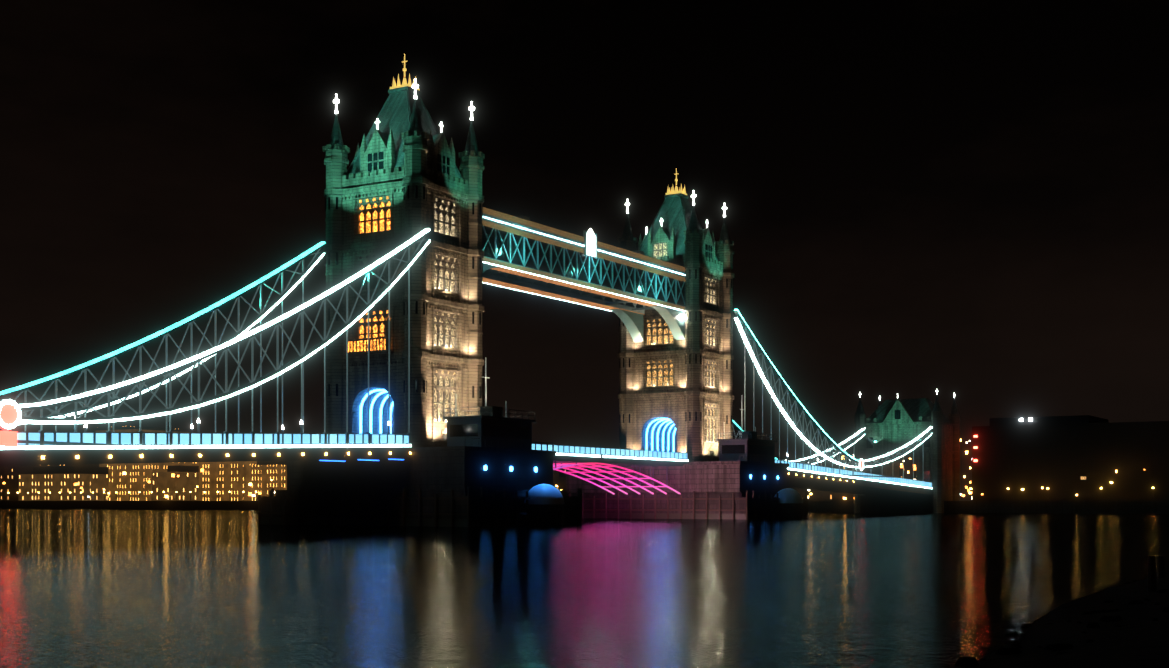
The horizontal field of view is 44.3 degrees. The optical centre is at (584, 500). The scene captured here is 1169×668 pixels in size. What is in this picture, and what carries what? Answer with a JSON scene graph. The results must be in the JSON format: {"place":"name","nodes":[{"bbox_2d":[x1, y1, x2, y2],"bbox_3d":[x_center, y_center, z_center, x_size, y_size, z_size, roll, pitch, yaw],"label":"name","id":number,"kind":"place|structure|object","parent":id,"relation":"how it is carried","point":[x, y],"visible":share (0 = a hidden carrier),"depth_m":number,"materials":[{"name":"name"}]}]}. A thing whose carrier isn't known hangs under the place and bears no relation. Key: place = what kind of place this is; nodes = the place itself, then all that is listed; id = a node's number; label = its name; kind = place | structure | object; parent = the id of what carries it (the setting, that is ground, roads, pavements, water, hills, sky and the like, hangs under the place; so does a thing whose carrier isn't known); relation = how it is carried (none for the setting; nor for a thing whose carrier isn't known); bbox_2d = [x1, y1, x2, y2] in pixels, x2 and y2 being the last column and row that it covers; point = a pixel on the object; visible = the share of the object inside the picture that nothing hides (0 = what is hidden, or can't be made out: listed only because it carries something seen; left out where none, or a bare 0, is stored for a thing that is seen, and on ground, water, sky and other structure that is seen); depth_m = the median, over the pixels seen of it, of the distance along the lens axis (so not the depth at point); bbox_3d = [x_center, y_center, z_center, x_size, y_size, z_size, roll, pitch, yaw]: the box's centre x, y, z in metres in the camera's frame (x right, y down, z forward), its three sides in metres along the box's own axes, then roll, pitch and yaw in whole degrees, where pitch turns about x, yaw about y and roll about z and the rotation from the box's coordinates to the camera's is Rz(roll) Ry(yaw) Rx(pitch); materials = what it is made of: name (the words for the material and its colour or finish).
{"place":"outdoors","nodes":[
{"label":"outdoors","id":0,"kind":"place"},
{"bbox_2d":[0,509,1168,667],"bbox_3d":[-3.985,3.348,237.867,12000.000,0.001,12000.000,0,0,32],"label":"river water","id":1,"kind":"structure","parent":0,"point":[138,588],"depth_m":55.10,"materials":[{"name":"black liquid"}]},
{"bbox_2d":[256,357,581,526],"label":"pier","id":2,"kind":"structure","parent":1,"relation":"in","point":[488,466],"depth_m":191.15,"materials":[{"name":"stone"}]},
{"bbox_2d":[323,54,484,446],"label":"tower","id":3,"kind":"structure","parent":2,"relation":"on","point":[401,180],"depth_m":198.72,"materials":[{"name":"stone"}]},
{"bbox_2d":[566,405,807,519],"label":"pier","id":4,"kind":"structure","parent":1,"relation":"in","point":[744,476],"depth_m":260.79,"materials":[{"name":"stone"}]},
{"bbox_2d":[618,168,733,461],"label":"tower","id":5,"kind":"structure","parent":4,"relation":"on","point":[670,387],"depth_m":268.67,"materials":[{"name":"stone"}]},
{"bbox_2d":[482,207,685,342],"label":"level walkways","id":6,"kind":"structure","parent":5,"relation":"attached to","point":[523,253],"depth_m":236.31,"materials":[{"name":"blue metal"}]},
{"bbox_2d":[854,391,959,512],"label":"abutment","id":7,"kind":"object","parent":1,"relation":"in","point":[889,426],"visible":0.81,"depth_m":380.40,"materials":[{"name":"stone"}]},
{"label":"abutment","id":8,"kind":"object","parent":1,"relation":"in","visible":0},
{"bbox_2d":[0,228,931,479],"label":"suspension cables","id":9,"kind":"object","parent":8,"relation":"attached to","point":[11,413],"visible":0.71,"depth_m":176.54,"materials":[{"name":"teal metal"}]},
{"bbox_2d":[0,416,931,494],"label":"bridge deck","id":10,"kind":"structure","parent":8,"relation":"attached to","point":[40,447],"depth_m":163.92,"materials":[{"name":"white metal"}]},
{"bbox_2d":[532,441,687,494],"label":"bascule span","id":11,"kind":"object","parent":10,"relation":"attached to","point":[567,457],"visible":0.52,"depth_m":244.54,"materials":[{"name":"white metal"}]},
{"bbox_2d":[0,415,1168,513],"bbox_3d":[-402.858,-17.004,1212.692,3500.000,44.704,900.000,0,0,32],"label":"background buildings","id":12,"kind":"structure","parent":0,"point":[1084,464],"depth_m":381.97,"materials":[{"name":"stone"}]},
{"bbox_2d":[0,0,1168,499],"label":"sky","id":13,"kind":"structure","parent":0,"point":[969,199],"materials":[{"name":"black"}]},
{"bbox_2d":[964,573,1168,667],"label":"shore ground","id":14,"kind":"structure","parent":0,"point":[1139,638],"depth_m":31.70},
{"bbox_2d":[945,556,1168,666],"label":"shore stones","id":15,"kind":"object","parent":14,"relation":"on","point":[972,661],"visible":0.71,"depth_m":36.14,"materials":[{"name":"brown stone"}]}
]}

